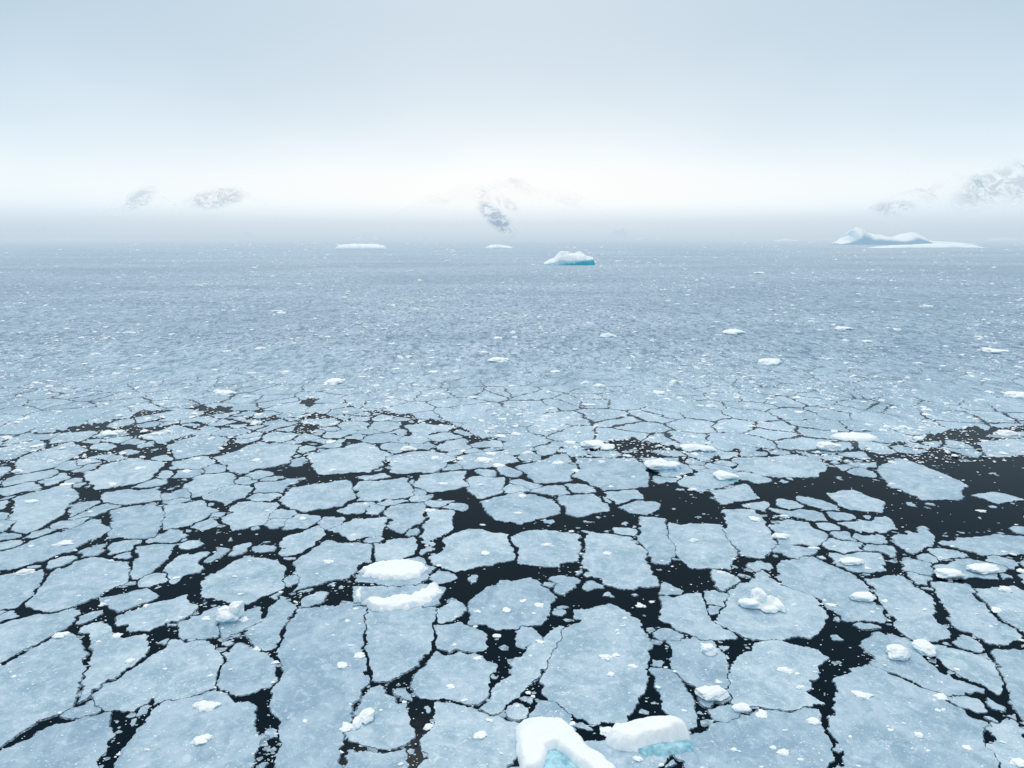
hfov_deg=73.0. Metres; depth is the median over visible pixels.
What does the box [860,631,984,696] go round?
ice floe
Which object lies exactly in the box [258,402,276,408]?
ice floe
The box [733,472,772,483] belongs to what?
ice floe
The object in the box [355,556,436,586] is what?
ice floe
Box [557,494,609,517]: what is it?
ice floe
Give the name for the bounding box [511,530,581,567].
ice floe
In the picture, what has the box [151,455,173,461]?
ice floe
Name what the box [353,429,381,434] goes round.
ice floe
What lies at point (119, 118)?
sky
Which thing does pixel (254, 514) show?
ice floe
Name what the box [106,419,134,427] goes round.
ice floe
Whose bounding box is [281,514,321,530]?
ice floe
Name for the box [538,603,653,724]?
ice floe
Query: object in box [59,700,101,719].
ice floe
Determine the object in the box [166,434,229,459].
ice floe
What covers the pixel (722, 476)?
ice chunk
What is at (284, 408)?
ice floe
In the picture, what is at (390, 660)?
ice floe
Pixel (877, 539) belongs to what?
ice floe
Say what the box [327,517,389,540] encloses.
ice floe
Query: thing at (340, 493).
ice floe
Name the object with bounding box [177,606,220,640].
ice floe
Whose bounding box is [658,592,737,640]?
ice floe
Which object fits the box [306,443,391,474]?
ice floe
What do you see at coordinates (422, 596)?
ice chunk
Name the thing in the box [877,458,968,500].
ice floe
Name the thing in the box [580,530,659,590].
ice floe
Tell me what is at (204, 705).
ice chunk
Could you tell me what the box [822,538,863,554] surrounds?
ice floe
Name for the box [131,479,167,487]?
ice floe
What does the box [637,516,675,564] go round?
ice floe
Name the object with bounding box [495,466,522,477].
ice floe
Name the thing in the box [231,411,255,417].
ice floe
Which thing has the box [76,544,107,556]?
ice floe
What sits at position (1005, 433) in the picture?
ice chunk
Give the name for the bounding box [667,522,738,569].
ice floe
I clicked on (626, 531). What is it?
ice floe
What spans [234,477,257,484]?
ice floe
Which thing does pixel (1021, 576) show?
ice floe
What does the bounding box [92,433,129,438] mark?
ice floe
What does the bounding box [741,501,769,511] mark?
ice floe
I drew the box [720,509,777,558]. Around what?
ice floe
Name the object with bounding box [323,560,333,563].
ice chunk
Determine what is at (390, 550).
ice floe
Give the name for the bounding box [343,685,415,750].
ice floe
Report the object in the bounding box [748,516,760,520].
ice chunk
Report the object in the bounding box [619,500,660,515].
ice floe
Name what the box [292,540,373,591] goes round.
ice floe
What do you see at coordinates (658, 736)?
ice chunk
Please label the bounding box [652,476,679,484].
ice floe
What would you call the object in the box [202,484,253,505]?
ice floe
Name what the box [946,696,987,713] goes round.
ice floe
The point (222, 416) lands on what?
ice floe
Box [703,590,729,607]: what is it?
ice floe
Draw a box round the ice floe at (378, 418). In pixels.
[372,414,395,421]
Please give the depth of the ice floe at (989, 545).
68.72 m
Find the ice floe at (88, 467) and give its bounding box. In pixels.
[71,462,101,472]
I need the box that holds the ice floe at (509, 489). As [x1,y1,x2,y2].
[502,484,530,493]
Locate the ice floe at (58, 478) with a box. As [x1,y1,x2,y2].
[38,473,70,485]
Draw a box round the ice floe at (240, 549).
[228,542,251,556]
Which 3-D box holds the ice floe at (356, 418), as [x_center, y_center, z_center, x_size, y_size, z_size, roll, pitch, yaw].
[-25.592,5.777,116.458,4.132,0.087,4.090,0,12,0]
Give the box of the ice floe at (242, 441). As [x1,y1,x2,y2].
[234,436,261,443]
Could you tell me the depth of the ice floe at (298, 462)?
93.62 m
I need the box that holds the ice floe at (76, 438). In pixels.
[48,431,97,443]
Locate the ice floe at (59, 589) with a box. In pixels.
[25,557,131,612]
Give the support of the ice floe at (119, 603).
on the sea
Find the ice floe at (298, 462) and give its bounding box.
[289,457,308,466]
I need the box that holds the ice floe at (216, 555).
[203,547,230,563]
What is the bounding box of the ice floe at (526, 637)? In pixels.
[514,626,542,649]
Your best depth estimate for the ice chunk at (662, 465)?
90.44 m
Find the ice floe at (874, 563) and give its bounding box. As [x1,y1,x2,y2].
[828,552,886,573]
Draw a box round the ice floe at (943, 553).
[927,548,968,560]
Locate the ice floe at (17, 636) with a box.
[0,608,80,663]
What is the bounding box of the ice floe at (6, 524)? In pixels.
[0,520,15,532]
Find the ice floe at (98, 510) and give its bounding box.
[68,503,121,519]
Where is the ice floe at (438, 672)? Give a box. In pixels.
[410,651,497,705]
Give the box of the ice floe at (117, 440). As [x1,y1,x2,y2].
[102,436,132,443]
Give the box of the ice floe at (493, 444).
[470,440,503,447]
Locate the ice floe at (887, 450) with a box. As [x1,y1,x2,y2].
[865,447,896,454]
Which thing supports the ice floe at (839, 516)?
on the sea
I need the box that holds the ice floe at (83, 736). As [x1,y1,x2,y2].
[0,711,115,767]
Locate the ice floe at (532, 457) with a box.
[516,452,541,462]
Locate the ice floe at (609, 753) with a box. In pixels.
[584,740,672,767]
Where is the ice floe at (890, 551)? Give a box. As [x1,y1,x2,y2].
[862,544,897,557]
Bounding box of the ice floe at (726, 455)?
[718,452,738,459]
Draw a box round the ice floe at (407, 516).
[383,502,425,533]
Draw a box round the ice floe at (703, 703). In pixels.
[696,695,731,708]
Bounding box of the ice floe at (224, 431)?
[210,428,250,436]
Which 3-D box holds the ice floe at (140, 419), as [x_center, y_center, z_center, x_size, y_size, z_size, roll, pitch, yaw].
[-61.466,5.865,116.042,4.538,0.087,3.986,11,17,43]
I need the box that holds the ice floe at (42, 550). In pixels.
[0,519,110,570]
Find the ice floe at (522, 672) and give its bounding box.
[479,626,564,715]
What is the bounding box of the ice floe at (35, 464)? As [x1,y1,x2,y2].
[11,442,87,474]
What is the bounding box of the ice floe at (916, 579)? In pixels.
[906,572,932,585]
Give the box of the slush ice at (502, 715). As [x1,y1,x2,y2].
[0,433,1023,767]
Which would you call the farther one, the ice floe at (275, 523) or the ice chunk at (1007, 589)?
the ice floe at (275, 523)
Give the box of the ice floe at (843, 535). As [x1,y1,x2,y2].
[829,531,857,542]
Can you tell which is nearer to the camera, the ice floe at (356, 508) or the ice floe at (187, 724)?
the ice floe at (187, 724)
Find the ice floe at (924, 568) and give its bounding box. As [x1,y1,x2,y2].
[900,559,933,575]
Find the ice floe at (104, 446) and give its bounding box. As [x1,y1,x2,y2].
[89,443,116,450]
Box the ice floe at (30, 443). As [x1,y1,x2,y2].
[0,441,46,452]
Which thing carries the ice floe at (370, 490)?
on the sea
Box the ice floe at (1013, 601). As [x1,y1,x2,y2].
[975,585,1023,632]
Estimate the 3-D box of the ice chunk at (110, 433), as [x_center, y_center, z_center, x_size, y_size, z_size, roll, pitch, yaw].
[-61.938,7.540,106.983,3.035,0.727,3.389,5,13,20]
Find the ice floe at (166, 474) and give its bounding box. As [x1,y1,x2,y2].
[157,470,173,478]
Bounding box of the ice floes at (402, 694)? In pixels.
[0,412,1016,767]
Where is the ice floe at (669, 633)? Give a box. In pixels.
[652,628,683,641]
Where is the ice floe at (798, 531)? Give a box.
[767,519,828,546]
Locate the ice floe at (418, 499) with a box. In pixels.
[408,495,433,502]
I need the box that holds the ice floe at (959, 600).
[930,581,1022,645]
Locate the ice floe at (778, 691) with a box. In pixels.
[727,640,829,711]
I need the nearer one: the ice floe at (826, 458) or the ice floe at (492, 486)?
the ice floe at (492, 486)
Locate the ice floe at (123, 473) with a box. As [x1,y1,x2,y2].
[83,458,164,489]
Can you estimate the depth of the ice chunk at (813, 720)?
43.55 m
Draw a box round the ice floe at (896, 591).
[864,575,950,642]
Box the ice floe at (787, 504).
[776,499,803,509]
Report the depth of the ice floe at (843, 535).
70.75 m
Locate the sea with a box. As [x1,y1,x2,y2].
[0,398,1023,767]
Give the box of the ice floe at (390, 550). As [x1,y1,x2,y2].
[373,537,417,561]
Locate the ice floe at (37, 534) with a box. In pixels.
[22,528,56,538]
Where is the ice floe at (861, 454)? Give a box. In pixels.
[838,451,870,459]
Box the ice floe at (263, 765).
[256,762,268,767]
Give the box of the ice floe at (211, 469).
[203,464,226,473]
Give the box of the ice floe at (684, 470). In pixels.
[639,457,692,476]
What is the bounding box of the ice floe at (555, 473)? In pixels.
[515,454,577,483]
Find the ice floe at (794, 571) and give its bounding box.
[775,556,886,623]
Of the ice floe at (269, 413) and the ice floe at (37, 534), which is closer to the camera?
the ice floe at (37, 534)
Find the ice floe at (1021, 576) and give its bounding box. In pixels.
[1017,573,1023,583]
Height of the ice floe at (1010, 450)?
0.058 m
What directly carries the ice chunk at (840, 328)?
on the sea
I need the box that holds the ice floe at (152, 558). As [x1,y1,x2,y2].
[129,544,175,579]
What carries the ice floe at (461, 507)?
on the sea
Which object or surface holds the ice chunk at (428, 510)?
on the sea
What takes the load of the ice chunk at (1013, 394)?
on the sea
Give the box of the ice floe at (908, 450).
[889,445,925,454]
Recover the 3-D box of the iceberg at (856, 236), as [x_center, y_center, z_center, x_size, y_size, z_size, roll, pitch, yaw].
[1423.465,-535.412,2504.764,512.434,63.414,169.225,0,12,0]
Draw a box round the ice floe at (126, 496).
[100,487,161,504]
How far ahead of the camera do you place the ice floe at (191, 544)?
68.47 m
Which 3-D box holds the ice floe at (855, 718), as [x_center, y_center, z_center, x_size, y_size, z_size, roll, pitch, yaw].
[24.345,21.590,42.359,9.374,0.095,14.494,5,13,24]
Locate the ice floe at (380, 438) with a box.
[360,433,401,443]
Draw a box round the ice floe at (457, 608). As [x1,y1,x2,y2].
[436,601,467,624]
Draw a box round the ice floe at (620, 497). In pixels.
[604,489,643,504]
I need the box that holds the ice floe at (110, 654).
[76,621,149,703]
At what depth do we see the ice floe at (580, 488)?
84.00 m
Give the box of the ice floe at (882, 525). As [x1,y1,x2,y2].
[837,516,897,533]
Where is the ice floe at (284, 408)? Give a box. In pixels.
[263,404,308,412]
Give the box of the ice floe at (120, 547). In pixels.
[107,540,141,555]
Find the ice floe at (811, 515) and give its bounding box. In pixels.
[768,508,827,521]
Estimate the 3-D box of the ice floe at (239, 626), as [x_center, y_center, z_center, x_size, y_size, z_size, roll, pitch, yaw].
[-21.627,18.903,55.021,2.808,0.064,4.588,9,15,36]
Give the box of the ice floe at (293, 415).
[277,412,306,418]
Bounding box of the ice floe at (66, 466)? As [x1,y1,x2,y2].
[54,460,82,470]
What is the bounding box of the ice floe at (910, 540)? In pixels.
[890,526,934,553]
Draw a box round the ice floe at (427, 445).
[417,442,435,449]
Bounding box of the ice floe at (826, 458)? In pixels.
[821,454,842,461]
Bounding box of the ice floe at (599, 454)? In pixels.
[586,450,621,457]
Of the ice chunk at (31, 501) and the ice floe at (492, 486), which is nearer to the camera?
the ice chunk at (31, 501)
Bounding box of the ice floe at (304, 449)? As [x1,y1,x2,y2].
[297,445,315,452]
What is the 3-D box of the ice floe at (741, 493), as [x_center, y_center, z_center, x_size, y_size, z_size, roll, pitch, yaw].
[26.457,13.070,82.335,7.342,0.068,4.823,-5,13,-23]
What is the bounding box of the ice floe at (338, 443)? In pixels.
[318,439,345,447]
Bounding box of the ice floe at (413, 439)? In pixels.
[398,435,430,443]
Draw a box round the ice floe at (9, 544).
[0,540,23,550]
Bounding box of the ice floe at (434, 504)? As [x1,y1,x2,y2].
[424,500,454,507]
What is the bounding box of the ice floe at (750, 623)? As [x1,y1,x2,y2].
[713,570,828,640]
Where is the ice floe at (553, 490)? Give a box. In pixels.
[531,485,569,495]
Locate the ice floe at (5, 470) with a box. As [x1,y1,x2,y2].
[0,466,11,477]
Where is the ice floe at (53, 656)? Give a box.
[0,632,89,748]
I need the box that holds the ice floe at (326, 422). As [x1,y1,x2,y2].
[300,418,340,426]
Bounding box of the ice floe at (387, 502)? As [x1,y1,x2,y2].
[377,499,408,506]
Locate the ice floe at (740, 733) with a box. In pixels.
[674,707,834,767]
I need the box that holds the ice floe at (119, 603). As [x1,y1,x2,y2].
[98,588,158,612]
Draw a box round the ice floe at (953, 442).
[943,440,974,448]
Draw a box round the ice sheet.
[0,237,1023,455]
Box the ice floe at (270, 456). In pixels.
[213,441,301,474]
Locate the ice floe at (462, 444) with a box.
[436,438,471,451]
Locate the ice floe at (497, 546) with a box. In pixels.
[428,529,515,572]
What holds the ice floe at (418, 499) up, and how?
on the sea
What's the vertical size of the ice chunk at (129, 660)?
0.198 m
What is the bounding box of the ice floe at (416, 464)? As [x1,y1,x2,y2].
[386,449,456,473]
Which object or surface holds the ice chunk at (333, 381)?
on the sea
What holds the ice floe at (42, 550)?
on the sea
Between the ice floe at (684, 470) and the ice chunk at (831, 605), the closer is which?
the ice chunk at (831, 605)
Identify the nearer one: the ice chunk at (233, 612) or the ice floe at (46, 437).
the ice chunk at (233, 612)
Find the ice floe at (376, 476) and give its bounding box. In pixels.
[358,473,390,480]
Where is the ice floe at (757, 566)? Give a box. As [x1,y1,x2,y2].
[745,561,773,571]
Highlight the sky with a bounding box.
[0,0,1023,236]
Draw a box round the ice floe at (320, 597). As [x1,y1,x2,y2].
[300,591,328,607]
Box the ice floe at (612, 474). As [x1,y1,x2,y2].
[571,458,649,490]
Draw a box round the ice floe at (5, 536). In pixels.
[0,533,21,540]
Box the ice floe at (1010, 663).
[990,649,1023,721]
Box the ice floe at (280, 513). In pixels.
[268,509,297,518]
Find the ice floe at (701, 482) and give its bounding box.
[677,471,735,493]
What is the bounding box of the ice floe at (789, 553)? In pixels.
[772,545,817,559]
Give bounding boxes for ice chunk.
[11,469,23,472]
[12,569,34,575]
[23,499,38,502]
[51,540,73,545]
[52,631,70,638]
[59,483,74,485]
[97,429,125,436]
[112,633,122,637]
[124,658,134,663]
[133,466,145,469]
[190,733,213,745]
[192,700,221,711]
[213,389,236,395]
[216,600,243,624]
[238,616,248,621]
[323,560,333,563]
[324,378,344,384]
[326,440,335,443]
[337,662,347,668]
[339,722,355,731]
[352,707,374,728]
[353,652,364,658]
[355,586,362,600]
[358,559,427,579]
[362,582,442,611]
[400,446,416,450]
[423,723,433,730]
[425,508,435,511]
[446,684,454,688]
[473,730,486,739]
[476,457,492,462]
[481,551,489,555]
[487,357,508,361]
[492,463,505,467]
[492,634,500,637]
[502,607,510,612]
[515,716,615,767]
[522,451,532,454]
[534,602,543,606]
[565,441,575,443]
[580,440,614,449]
[593,383,605,387]
[599,333,616,336]
[599,654,611,660]
[599,726,610,736]
[605,715,693,756]
[627,664,637,667]
[633,756,643,761]
[635,602,645,607]
[644,459,680,471]
[652,390,663,394]
[679,443,715,451]
[694,685,729,700]
[700,643,716,655]
[713,470,739,481]
[722,329,745,334]
[732,703,751,712]
[738,587,785,612]
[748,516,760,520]
[755,709,766,717]
[757,358,781,364]
[771,533,790,538]
[776,748,788,755]
[777,667,794,673]
[779,514,789,517]
[796,685,805,689]
[805,717,821,724]
[816,441,842,450]
[826,603,837,606]
[831,432,877,440]
[833,326,853,329]
[838,557,863,564]
[849,592,876,601]
[851,690,873,699]
[886,644,909,660]
[911,639,935,656]
[913,436,923,440]
[914,732,923,738]
[919,305,933,307]
[933,693,947,700]
[934,568,964,577]
[962,745,972,750]
[966,563,999,573]
[977,347,1009,353]
[991,607,1002,612]
[993,430,1020,435]
[998,586,1012,592]
[1003,391,1023,397]
[1010,758,1023,767]
[1016,568,1023,573]
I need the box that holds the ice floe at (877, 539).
[852,533,887,544]
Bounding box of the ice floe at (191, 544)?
[178,540,203,549]
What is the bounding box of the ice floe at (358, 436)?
[344,434,365,439]
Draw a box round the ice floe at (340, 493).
[278,480,355,512]
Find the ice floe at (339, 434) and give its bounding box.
[323,430,357,438]
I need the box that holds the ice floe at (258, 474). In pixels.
[245,470,273,479]
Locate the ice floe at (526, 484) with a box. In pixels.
[509,479,541,489]
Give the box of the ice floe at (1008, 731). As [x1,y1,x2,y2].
[984,719,1023,767]
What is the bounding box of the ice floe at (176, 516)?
[162,500,219,530]
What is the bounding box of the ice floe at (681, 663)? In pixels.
[665,637,729,689]
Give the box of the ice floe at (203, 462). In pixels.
[169,456,215,469]
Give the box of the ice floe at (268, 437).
[261,432,300,442]
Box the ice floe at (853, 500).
[826,489,885,512]
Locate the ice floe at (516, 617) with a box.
[467,577,556,630]
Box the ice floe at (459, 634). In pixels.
[433,622,488,653]
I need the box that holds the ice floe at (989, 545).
[938,534,1023,555]
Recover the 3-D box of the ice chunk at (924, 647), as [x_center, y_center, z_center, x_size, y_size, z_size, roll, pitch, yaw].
[30.499,19.404,51.083,1.594,0.611,1.691,-9,15,-37]
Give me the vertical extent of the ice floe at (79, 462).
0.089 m
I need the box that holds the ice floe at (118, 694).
[90,639,223,712]
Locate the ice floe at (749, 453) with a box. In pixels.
[739,451,767,456]
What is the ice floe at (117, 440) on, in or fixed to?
on the sea
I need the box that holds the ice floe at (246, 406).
[230,403,258,410]
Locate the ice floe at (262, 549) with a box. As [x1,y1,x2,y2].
[251,544,276,552]
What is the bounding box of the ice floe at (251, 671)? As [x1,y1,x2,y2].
[216,642,277,696]
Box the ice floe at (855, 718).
[826,664,999,767]
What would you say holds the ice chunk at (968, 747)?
on the ice floe at (855, 718)
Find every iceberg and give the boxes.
[335,243,386,248]
[486,244,512,247]
[543,251,594,264]
[602,228,630,238]
[774,238,797,240]
[829,227,979,244]
[868,243,983,247]
[984,237,1020,240]
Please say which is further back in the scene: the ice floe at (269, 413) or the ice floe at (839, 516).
the ice floe at (269, 413)
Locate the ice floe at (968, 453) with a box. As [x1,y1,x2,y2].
[939,447,982,457]
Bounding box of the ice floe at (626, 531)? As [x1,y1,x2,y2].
[612,527,637,536]
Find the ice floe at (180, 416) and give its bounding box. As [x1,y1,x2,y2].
[151,409,204,421]
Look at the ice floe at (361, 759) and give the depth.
40.50 m
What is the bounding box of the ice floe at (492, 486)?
[466,476,505,498]
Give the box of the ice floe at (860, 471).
[846,467,876,477]
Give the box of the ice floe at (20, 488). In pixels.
[0,482,42,496]
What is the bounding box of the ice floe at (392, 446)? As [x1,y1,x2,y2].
[380,442,408,449]
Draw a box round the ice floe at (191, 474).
[171,469,204,478]
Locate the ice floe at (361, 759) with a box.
[343,748,409,767]
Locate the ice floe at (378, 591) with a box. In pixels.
[352,584,446,607]
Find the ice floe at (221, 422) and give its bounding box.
[208,419,236,426]
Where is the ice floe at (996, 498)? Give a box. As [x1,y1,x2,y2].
[971,492,1023,504]
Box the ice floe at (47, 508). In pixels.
[7,485,79,533]
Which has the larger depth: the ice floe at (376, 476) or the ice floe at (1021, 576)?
the ice floe at (376, 476)
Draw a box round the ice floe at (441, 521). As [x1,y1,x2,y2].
[419,509,455,555]
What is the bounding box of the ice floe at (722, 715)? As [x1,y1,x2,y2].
[707,705,741,722]
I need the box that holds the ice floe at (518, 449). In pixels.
[503,442,535,455]
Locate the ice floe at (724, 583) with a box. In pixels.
[710,569,740,591]
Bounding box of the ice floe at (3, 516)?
[0,512,9,519]
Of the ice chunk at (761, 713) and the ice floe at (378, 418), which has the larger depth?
the ice floe at (378, 418)
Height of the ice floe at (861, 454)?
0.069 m
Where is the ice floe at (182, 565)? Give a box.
[163,551,209,584]
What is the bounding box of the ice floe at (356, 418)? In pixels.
[350,415,372,421]
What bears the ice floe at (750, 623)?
on the sea
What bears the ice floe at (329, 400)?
on the sea
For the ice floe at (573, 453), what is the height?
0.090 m
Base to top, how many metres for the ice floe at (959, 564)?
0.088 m
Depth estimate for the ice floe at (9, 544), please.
68.68 m
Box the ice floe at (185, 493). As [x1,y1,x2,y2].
[160,488,191,500]
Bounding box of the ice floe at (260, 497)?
[246,493,282,501]
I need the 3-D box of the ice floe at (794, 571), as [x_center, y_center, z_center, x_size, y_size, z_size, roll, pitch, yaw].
[27.994,17.766,60.333,7.379,0.070,11.623,-5,13,-24]
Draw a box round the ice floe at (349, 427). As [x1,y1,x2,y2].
[337,421,369,430]
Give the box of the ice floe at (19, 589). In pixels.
[0,569,44,609]
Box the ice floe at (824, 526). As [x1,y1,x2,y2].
[815,522,839,530]
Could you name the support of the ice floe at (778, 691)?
on the sea
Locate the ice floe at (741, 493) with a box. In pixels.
[709,484,759,504]
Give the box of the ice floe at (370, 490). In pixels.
[352,477,414,502]
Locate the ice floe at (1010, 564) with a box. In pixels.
[984,555,1018,569]
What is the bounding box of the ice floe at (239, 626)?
[218,606,262,639]
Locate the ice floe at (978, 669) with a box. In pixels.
[934,645,1003,695]
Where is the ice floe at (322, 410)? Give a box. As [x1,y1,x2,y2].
[305,408,330,413]
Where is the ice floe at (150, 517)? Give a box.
[107,502,165,539]
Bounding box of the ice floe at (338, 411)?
[326,407,363,415]
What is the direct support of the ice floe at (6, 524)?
on the sea
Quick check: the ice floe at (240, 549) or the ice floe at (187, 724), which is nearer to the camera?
the ice floe at (187, 724)
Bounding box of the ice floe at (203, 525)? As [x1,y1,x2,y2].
[190,517,218,530]
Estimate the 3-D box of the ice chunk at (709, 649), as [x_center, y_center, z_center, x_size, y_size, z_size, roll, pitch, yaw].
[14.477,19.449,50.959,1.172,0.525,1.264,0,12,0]
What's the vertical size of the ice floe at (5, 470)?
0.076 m
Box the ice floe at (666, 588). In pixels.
[658,582,683,595]
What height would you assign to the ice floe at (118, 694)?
0.090 m
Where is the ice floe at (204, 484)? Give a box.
[182,472,236,497]
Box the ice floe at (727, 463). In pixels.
[713,460,736,466]
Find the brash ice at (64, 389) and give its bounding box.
[0,241,1023,767]
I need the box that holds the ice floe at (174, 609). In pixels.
[114,594,198,632]
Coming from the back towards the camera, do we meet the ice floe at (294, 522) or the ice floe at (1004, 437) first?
the ice floe at (1004, 437)
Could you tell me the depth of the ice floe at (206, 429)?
109.03 m
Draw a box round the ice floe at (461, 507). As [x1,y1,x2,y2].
[442,503,468,511]
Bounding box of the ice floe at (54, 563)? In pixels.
[46,555,78,569]
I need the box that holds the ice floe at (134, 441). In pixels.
[121,438,146,444]
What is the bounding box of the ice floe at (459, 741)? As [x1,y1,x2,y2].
[417,702,519,767]
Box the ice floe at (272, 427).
[256,419,296,431]
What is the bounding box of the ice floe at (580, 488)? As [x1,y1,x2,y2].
[564,483,596,493]
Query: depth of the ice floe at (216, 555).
66.57 m
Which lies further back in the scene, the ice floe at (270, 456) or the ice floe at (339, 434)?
the ice floe at (339, 434)
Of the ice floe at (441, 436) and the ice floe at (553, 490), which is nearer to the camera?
the ice floe at (553, 490)
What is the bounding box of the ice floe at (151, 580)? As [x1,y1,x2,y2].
[137,573,168,587]
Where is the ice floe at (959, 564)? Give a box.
[932,558,1007,580]
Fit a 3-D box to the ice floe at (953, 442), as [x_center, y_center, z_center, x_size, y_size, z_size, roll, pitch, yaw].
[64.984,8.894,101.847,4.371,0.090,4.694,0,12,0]
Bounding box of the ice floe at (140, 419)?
[135,415,159,423]
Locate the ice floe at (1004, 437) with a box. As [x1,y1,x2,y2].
[986,434,1021,438]
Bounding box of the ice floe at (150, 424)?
[135,421,163,427]
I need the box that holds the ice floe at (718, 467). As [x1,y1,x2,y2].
[704,463,737,472]
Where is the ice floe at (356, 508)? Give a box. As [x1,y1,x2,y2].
[336,502,374,514]
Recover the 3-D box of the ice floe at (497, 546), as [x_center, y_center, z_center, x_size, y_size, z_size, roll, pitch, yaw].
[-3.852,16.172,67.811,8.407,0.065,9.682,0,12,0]
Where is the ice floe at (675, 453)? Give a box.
[652,450,686,456]
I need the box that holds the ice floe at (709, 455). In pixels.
[679,451,715,461]
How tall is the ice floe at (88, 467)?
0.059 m
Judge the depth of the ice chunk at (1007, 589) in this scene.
59.66 m
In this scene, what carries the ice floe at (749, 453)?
on the sea
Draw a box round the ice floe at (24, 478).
[2,469,58,486]
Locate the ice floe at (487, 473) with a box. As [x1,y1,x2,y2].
[474,469,496,476]
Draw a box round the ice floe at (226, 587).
[200,556,286,604]
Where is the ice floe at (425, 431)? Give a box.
[404,424,453,436]
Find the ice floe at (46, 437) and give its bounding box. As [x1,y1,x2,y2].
[33,433,61,439]
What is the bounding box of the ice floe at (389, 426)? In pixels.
[368,421,401,432]
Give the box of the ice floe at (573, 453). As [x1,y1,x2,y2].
[556,448,587,457]
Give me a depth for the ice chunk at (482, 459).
94.26 m
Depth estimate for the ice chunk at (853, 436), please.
104.59 m
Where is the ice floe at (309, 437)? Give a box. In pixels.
[294,434,320,441]
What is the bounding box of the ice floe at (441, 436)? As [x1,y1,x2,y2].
[426,432,462,441]
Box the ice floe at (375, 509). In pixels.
[366,504,385,514]
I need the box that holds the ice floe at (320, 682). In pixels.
[268,603,370,767]
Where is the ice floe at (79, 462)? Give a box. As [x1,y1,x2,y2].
[76,458,101,465]
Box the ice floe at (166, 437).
[138,425,199,444]
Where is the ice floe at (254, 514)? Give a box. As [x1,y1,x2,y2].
[221,501,279,530]
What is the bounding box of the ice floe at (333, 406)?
[310,403,346,409]
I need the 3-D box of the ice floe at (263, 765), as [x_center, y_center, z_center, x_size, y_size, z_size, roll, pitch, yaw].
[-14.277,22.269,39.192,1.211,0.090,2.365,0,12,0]
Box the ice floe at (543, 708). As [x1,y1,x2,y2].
[527,700,576,731]
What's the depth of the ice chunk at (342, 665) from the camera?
49.17 m
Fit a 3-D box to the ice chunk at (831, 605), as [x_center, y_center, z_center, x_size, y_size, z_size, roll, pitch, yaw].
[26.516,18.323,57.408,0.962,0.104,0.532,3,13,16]
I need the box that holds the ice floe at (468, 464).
[455,451,518,469]
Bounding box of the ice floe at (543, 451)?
[535,447,558,455]
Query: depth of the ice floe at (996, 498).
81.03 m
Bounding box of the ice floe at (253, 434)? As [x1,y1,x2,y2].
[234,432,261,438]
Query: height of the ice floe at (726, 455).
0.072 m
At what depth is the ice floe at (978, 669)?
49.25 m
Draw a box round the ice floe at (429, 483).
[412,471,469,492]
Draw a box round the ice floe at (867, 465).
[847,462,876,468]
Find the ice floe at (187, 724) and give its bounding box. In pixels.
[113,690,261,767]
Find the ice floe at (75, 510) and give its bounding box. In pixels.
[67,501,100,517]
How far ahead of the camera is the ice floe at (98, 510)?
77.22 m
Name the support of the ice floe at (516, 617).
on the sea
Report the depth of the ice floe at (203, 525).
73.28 m
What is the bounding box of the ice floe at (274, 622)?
[244,596,297,651]
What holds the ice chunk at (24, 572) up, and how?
on the sea
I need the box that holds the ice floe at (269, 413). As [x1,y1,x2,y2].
[252,411,281,418]
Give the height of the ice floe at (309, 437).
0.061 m
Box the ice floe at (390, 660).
[364,606,437,682]
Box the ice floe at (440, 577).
[429,570,457,583]
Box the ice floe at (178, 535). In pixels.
[145,529,188,543]
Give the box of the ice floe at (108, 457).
[88,454,125,461]
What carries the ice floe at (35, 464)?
on the sea
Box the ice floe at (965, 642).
[952,634,984,653]
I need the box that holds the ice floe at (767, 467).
[731,455,829,477]
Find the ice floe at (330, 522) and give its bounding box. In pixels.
[317,517,345,529]
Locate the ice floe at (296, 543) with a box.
[278,525,325,556]
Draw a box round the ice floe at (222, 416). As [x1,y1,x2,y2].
[210,411,239,418]
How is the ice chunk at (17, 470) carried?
on the sea
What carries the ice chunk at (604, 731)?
on the sea
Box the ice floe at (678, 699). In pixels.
[648,667,697,730]
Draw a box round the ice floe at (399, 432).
[388,429,407,436]
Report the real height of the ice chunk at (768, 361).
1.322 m
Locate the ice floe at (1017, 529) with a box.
[1008,526,1023,534]
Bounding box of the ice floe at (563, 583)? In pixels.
[548,575,580,595]
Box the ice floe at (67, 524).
[50,517,88,529]
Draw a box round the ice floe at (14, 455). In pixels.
[0,451,28,460]
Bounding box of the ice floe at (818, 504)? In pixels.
[795,496,839,511]
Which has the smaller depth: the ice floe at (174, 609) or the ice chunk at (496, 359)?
the ice floe at (174, 609)
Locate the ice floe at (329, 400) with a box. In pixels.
[315,398,344,402]
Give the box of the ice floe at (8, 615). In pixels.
[0,611,18,621]
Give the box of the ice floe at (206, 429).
[192,426,220,435]
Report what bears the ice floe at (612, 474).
on the sea
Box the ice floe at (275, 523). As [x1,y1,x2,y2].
[264,518,286,528]
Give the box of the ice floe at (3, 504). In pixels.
[0,500,10,509]
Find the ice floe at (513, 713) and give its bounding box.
[505,703,528,721]
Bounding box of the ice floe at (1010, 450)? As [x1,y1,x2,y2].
[977,438,1023,457]
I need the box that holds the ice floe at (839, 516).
[826,511,855,520]
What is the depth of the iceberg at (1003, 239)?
4858.44 m
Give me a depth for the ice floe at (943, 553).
66.72 m
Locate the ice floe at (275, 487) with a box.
[253,478,298,493]
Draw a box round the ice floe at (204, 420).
[180,416,217,423]
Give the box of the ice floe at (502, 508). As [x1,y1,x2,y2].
[480,492,560,524]

